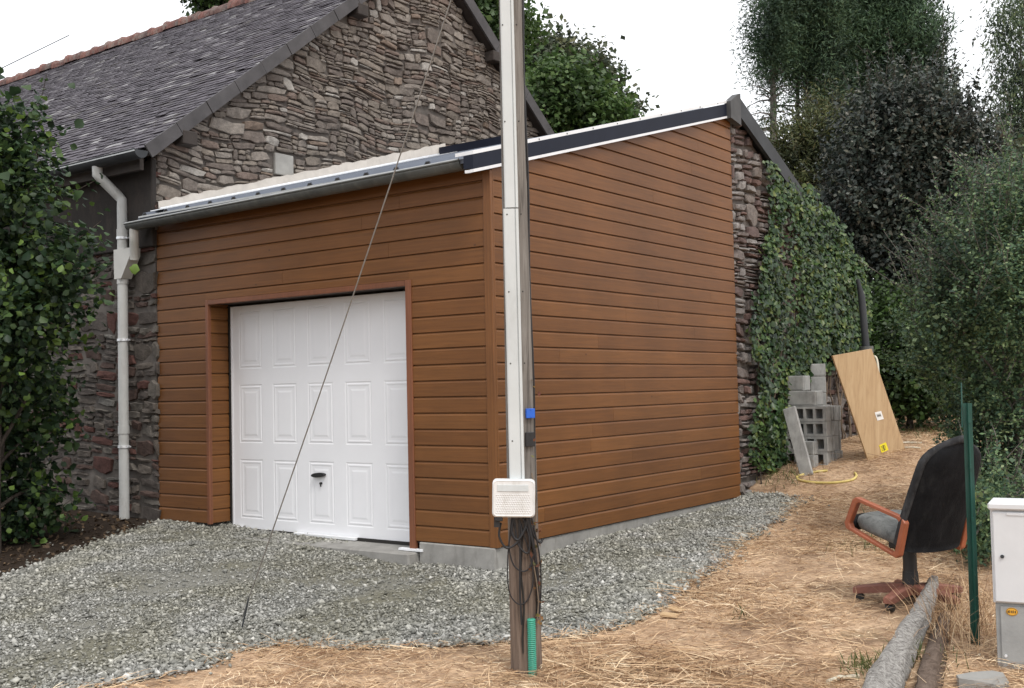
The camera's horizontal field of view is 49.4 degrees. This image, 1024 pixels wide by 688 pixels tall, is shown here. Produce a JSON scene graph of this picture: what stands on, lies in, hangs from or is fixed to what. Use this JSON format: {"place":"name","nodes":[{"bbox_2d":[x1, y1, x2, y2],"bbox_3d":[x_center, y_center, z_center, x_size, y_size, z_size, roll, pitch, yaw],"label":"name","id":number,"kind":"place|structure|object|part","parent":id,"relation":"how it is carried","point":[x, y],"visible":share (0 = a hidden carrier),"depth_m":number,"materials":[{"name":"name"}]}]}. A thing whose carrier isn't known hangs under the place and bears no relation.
{"place":"outdoors","nodes":[
{"label":"outdoors","id":0,"kind":"place"},
{"bbox_2d":[0,491,829,687],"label":"gravel drive","id":1,"kind":"structure","parent":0,"point":[213,572],"depth_m":7.88,"materials":[{"name":"gravel"}]},
{"bbox_2d":[0,409,1023,687],"bbox_3d":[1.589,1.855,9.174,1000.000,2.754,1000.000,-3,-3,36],"label":"ground","id":2,"kind":"structure","parent":0,"point":[766,566],"depth_m":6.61,"materials":[{"name":"brown plant"}]},
{"bbox_2d":[0,67,139,553],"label":"hazel bush","id":3,"kind":"object","parent":2,"relation":"on","point":[36,299],"visible":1,"depth_m":9.30,"materials":[{"name":"green plant"}]},
{"bbox_2d":[0,508,150,571],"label":"leaf litter","id":4,"kind":"object","parent":2,"relation":"on","point":[75,527],"visible":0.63,"depth_m":10.36,"materials":[{"name":"brown plant"}]},
{"bbox_2d":[180,0,229,15],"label":"broadleaf tree","id":5,"kind":"object","parent":2,"relation":"on","point":[194,6],"visible":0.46,"depth_m":25.54,"materials":[{"name":"green plant"}]},
{"bbox_2d":[0,0,554,520],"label":"stone house","id":6,"kind":"structure","parent":2,"relation":"on","point":[232,92],"depth_m":12.80,"materials":[{"name":"stone"}]},
{"bbox_2d":[2,35,68,67],"bbox_3d":[-10.202,-5.855,23.000,0.020,1.654,2.376,-3,-3,35],"label":"overhead wire","id":7,"kind":"object","parent":6,"relation":"attached to","point":[35,51],"visible":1,"depth_m":23.31,"materials":[{"name":"metal"}]},
{"bbox_2d":[123,100,740,569],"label":"timber garage","id":8,"kind":"structure","parent":2,"relation":"on","point":[403,456],"depth_m":10.04,"materials":[{"name":"brown wood"}]},
{"bbox_2d":[230,291,422,551],"bbox_3d":[-1.725,0.662,9.949,2.660,2.161,0.320,-3,-3,36],"label":"garage door","id":9,"kind":"structure","parent":8,"relation":"in","point":[349,481],"depth_m":10.08,"materials":[{"name":"white plastic"}]},
{"bbox_2d":[492,0,544,675],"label":"utility pole","id":10,"kind":"object","parent":2,"relation":"on","point":[514,498],"visible":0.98,"depth_m":5.76,"materials":[{"name":"grey wood"}]},
{"bbox_2d":[241,0,451,627],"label":"guy wire","id":11,"kind":"object","parent":10,"relation":"attached to","point":[245,611],"visible":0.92,"depth_m":6.52,"materials":[{"name":"metal"}]},
{"bbox_2d":[474,0,562,69],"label":"broadleaf tree","id":12,"kind":"object","parent":2,"relation":"on","point":[489,9],"visible":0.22,"depth_m":24.59,"materials":[{"name":"green plant"}]},
{"bbox_2d":[525,43,644,133],"bbox_3d":[1.063,-2.619,23.933,3.570,7.531,3.381,-3,-3,36],"label":"broadleaf tree","id":13,"kind":"object","parent":2,"relation":"on","point":[566,95],"visible":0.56,"depth_m":23.15,"materials":[{"name":"green plant"}]},
{"bbox_2d":[525,13,659,118],"bbox_3d":[1.459,-3.447,26.753,3.677,9.319,3.567,-3,-3,36],"label":"broadleaf tree","id":14,"kind":"object","parent":2,"relation":"on","point":[562,41],"visible":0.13,"depth_m":26.29,"materials":[{"name":"green plant"}]},
{"bbox_2d":[659,612,677,617],"bbox_3d":[0.962,1.656,6.812,0.110,0.016,0.060,1,2,25],"label":"wood offcut","id":15,"kind":"object","parent":2,"relation":"on","point":[668,614],"visible":0.98,"depth_m":6.79,"materials":[{"name":"brown wood"}]},
{"bbox_2d":[669,606,685,612],"bbox_3d":[1.027,1.651,6.936,0.056,0.016,0.100,-4,3,-36],"label":"wood offcut","id":16,"kind":"object","parent":2,"relation":"on","point":[675,608],"visible":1,"depth_m":6.92,"materials":[{"name":"brown wood"}]},
{"bbox_2d":[744,422,776,483],"bbox_3d":[2.748,1.198,12.381,0.432,0.716,0.436,-1,-2,-9],"label":"wild plant","id":17,"kind":"object","parent":2,"relation":"on","point":[759,458],"visible":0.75,"depth_m":12.35,"materials":[{"name":"green plant"}]},
{"bbox_2d":[729,0,823,142],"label":"pine tree","id":18,"kind":"object","parent":2,"relation":"on","point":[769,34],"visible":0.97,"depth_m":28.74,"materials":[{"name":"green plant"}]},
{"bbox_2d":[724,94,857,494],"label":"stone outbuilding","id":19,"kind":"structure","parent":2,"relation":"on","point":[752,148],"depth_m":12.54,"materials":[{"name":"stone"}]},
{"bbox_2d":[745,160,872,474],"bbox_3d":[3.753,-0.300,13.729,0.236,3.621,3.865,-3,-3,37],"label":"ivy","id":20,"kind":"object","parent":19,"relation":"attached to","point":[823,293],"visible":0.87,"depth_m":13.37,"materials":[{"name":"green plant"}]},
{"bbox_2d":[783,406,813,475],"bbox_3d":[3.198,1.091,12.461,0.150,0.800,0.040,-23,-24,31],"label":"concrete slab","id":21,"kind":"object","parent":2,"relation":"on","point":[801,454],"depth_m":12.44,"materials":[{"name":"grey concrete"}]},
{"bbox_2d":[758,0,849,128],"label":"pine tree","id":22,"kind":"object","parent":2,"relation":"on","point":[796,77],"visible":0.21,"depth_m":29.37,"materials":[{"name":"green plant"}]},
{"bbox_2d":[796,455,817,467],"bbox_3d":[3.360,1.341,12.678,0.226,0.155,0.124,-3,-3,40],"label":"concrete block","id":23,"kind":"object","parent":2,"relation":"on","point":[814,460],"depth_m":12.58,"materials":[{"name":"grey concrete"}]},
{"bbox_2d":[761,75,855,242],"bbox_3d":[5.824,-2.003,21.020,2.489,6.179,2.738,-1,-2,-5],"label":"thuja hedge tree","id":24,"kind":"object","parent":2,"relation":"on","point":[798,147],"visible":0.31,"depth_m":20.56,"materials":[{"name":"green plant"}]},
{"bbox_2d":[789,451,833,464],"bbox_3d":[3.425,1.319,12.840,0.512,0.169,0.200,-3,-3,39],"label":"concrete block","id":25,"kind":"object","parent":2,"relation":"on","point":[826,457],"depth_m":12.71,"materials":[{"name":"grey concrete"}]},
{"bbox_2d":[786,436,834,451],"bbox_3d":[3.435,1.146,12.840,0.512,0.169,0.200,-3,-3,40],"label":"concrete block","id":26,"kind":"object","parent":25,"relation":"on","point":[826,444],"depth_m":12.71,"materials":[{"name":"grey concrete"}]},
{"bbox_2d":[786,421,833,436],"bbox_3d":[3.426,0.975,12.853,0.512,0.169,0.200,-3,-3,40],"label":"concrete block","id":27,"kind":"object","parent":26,"relation":"on","point":[818,428],"depth_m":12.74,"materials":[{"name":"grey concrete"}]},
{"bbox_2d":[787,406,832,420],"bbox_3d":[3.421,0.803,12.860,0.512,0.169,0.200,-3,-3,39],"label":"concrete block","id":28,"kind":"object","parent":27,"relation":"on","point":[815,413],"depth_m":12.76,"materials":[{"name":"grey concrete"}]},
{"bbox_2d":[775,391,822,405],"bbox_3d":[3.338,0.633,12.958,0.506,0.169,0.204,-3,-3,40],"label":"concrete block","id":29,"kind":"object","parent":28,"relation":"on","point":[805,398],"depth_m":12.82,"materials":[{"name":"grey concrete"}]},
{"bbox_2d":[780,376,809,390],"bbox_3d":[3.267,0.463,13.060,0.406,0.175,0.204,-3,-3,38],"label":"concrete block","id":30,"kind":"object","parent":29,"relation":"on","point":[800,383],"depth_m":12.92,"materials":[{"name":"grey concrete"}]},
{"bbox_2d":[805,441,817,454],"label":"concrete block","id":31,"kind":"object","parent":25,"relation":"on","point":[812,447],"depth_m":12.60,"materials":[{"name":"grey concrete"}]},
{"bbox_2d":[781,0,869,118],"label":"pine tree","id":32,"kind":"object","parent":2,"relation":"on","point":[829,46],"visible":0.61,"depth_m":29.06,"materials":[{"name":"green plant"}]},
{"bbox_2d":[796,469,857,483],"bbox_3d":[3.435,1.444,12.114,0.394,0.130,0.680,1,-3,-40],"label":"garden hose","id":33,"kind":"object","parent":2,"relation":"on","point":[835,482],"visible":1,"depth_m":11.98,"materials":[{"name":"yellow rubber"}]},
{"bbox_2d":[833,450,842,460],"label":"concrete block","id":34,"kind":"object","parent":2,"relation":"on","point":[836,455],"depth_m":12.82,"materials":[{"name":"grey concrete"}]},
{"bbox_2d":[834,435,840,450],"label":"concrete block","id":35,"kind":"object","parent":34,"relation":"on","point":[837,438],"depth_m":12.88,"materials":[{"name":"grey concrete"}]},
{"bbox_2d":[833,420,840,435],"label":"concrete block","id":36,"kind":"object","parent":35,"relation":"on","point":[837,426],"depth_m":12.88,"materials":[{"name":"grey concrete"}]},
{"bbox_2d":[830,405,840,420],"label":"concrete block","id":37,"kind":"object","parent":36,"relation":"on","point":[836,412],"depth_m":12.88,"materials":[{"name":"grey concrete"}]},
{"bbox_2d":[826,674,859,683],"bbox_3d":[1.613,1.633,5.445,0.205,0.029,0.042,0,-3,-27],"label":"stick","id":38,"kind":"object","parent":2,"relation":"on","point":[844,676],"visible":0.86,"depth_m":5.45,"materials":[{"name":"beige wood"}]},
{"bbox_2d":[730,423,977,679],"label":"weeds","id":39,"kind":"object","parent":2,"relation":"on","point":[863,663],"visible":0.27,"depth_m":5.76,"materials":[{"name":"green plant"}]},
{"bbox_2d":[856,279,873,352],"bbox_3d":[4.419,0.241,13.886,0.166,2.114,0.191,-3,-3,36],"label":"vent pipe","id":40,"kind":"object","parent":2,"relation":"on","point":[863,321],"visible":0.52,"depth_m":13.87,"materials":[{"name":"metal"}]},
{"bbox_2d":[831,349,904,459],"bbox_3d":[4.040,0.684,12.589,1.403,1.260,0.082,1,-3,-37],"label":"plywood sheet","id":41,"kind":"object","parent":2,"relation":"on","point":[866,396],"visible":1,"depth_m":12.56,"materials":[{"name":"beige wood"}]},
{"bbox_2d":[874,355,879,371],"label":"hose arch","id":42,"kind":"structure","parent":2,"relation":"on","point":[876,359],"depth_m":13.45,"materials":[{"name":"white plastic"}]},
{"bbox_2d":[793,0,968,125],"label":"cypress tree","id":43,"kind":"object","parent":2,"relation":"on","point":[912,25],"visible":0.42,"depth_m":29.94,"materials":[{"name":"green plant"}]},
{"bbox_2d":[862,575,938,687],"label":"log","id":44,"kind":"object","parent":2,"relation":"on","point":[892,664],"visible":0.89,"depth_m":5.57,"materials":[{"name":"grey wood"}]},
{"bbox_2d":[793,0,1023,417],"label":"plum tree","id":45,"kind":"object","parent":2,"relation":"on","point":[898,140],"visible":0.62,"depth_m":16.90,"materials":[{"name":"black plant"}]},
{"bbox_2d":[845,435,981,611],"bbox_3d":[2.501,1.081,6.878,0.671,1.055,0.769,0,-3,-29],"label":"office chair","id":46,"kind":"object","parent":2,"relation":"on","point":[930,516],"visible":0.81,"depth_m":6.66,"materials":[{"name":"black plastic"}]},
{"bbox_2d":[856,265,1008,431],"bbox_3d":[5.653,-0.002,15.518,2.634,2.407,2.372,-3,-3,36],"label":"hedge bush","id":47,"kind":"object","parent":2,"relation":"on","point":[909,401],"visible":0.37,"depth_m":15.17,"materials":[{"name":"green plant"}]},
{"bbox_2d":[914,611,952,687],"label":"log","id":48,"kind":"object","parent":2,"relation":"on","point":[930,668],"visible":0.7,"depth_m":5.48,"materials":[{"name":"wood"}]},
{"bbox_2d":[874,549,996,686],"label":"dead stems","id":49,"kind":"object","parent":2,"relation":"on","point":[961,608],"visible":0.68,"depth_m":6.14,"materials":[{"name":"plant"}]},
{"bbox_2d":[857,114,1023,566],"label":"green shrub","id":50,"kind":"object","parent":2,"relation":"on","point":[990,287],"visible":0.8,"depth_m":8.64,"materials":[{"name":"green plant"}]},
{"bbox_2d":[877,276,1016,406],"bbox_3d":[9.745,-0.342,19.097,10.156,3.115,3.103,-1,-2,-13],"label":"dark hedge","id":51,"kind":"object","parent":2,"relation":"on","point":[998,354],"visible":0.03,"depth_m":17.88,"materials":[{"name":"green plant"}]},
{"bbox_2d":[960,383,979,645],"bbox_3d":[2.432,0.977,5.904,0.057,1.544,0.082,-3,-3,36],"label":"fence post","id":52,"kind":"object","parent":2,"relation":"on","point":[966,419],"visible":0.92,"depth_m":5.91,"materials":[{"name":"green metal"}]},
{"bbox_2d":[956,670,1008,687],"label":"rock","id":53,"kind":"object","parent":2,"relation":"on","point":[992,677],"visible":1,"depth_m":5.17,"materials":[{"name":"white stone"}]},
{"bbox_2d":[969,0,1023,148],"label":"weeping tree","id":54,"kind":"object","parent":2,"relation":"on","point":[1015,105],"visible":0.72,"depth_m":21.94,"materials":[{"name":"green plant"}]},
{"bbox_2d":[986,129,1023,209],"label":"bush","id":55,"kind":"object","parent":2,"relation":"on","point":[1019,141],"depth_m":20.52,"materials":[{"name":"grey plant"}]},
{"bbox_2d":[987,498,1023,669],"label":"utility cabinet","id":56,"kind":"object","parent":2,"relation":"on","point":[1007,529],"visible":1,"depth_m":5.46,"materials":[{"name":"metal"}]},
{"bbox_3d":[2.595,1.039,5.378,0.500,0.442,0.027,-2,-3,28],"label":"door","id":57,"kind":"part","parent":56,"relation":"part of","materials":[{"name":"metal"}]},
{"bbox_2d":[0,0,1023,278],"label":"sky","id":58,"kind":"structure","parent":0,"point":[680,48],"materials":[{"name":"white"}]},
{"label":"concrete block","id":59,"kind":"object","parent":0,"visible":0},
{"bbox_2d":[820,393,826,405],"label":"concrete block","id":60,"kind":"object","parent":59,"relation":"on","point":[824,400],"depth_m":13.42,"materials":[{"name":"grey concrete"}]},
{"bbox_2d":[810,376,825,392],"bbox_3d":[3.719,0.496,13.533,0.182,0.199,0.184,-2,-2,16],"label":"concrete block","id":61,"kind":"object","parent":60,"relation":"on","point":[817,383],"depth_m":13.44,"materials":[{"name":"grey concrete"}]},
{"bbox_2d":[810,364,825,376],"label":"concrete block","id":62,"kind":"object","parent":61,"relation":"on","point":[818,370],"depth_m":13.45,"materials":[{"name":"grey concrete"}]},
{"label":"concrete block","id":63,"kind":"object","parent":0,"visible":0},
{"bbox_2d":[784,441,792,454],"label":"concrete block","id":64,"kind":"object","parent":63,"relation":"on","point":[789,447],"depth_m":12.90,"materials":[{"name":"grey concrete"}]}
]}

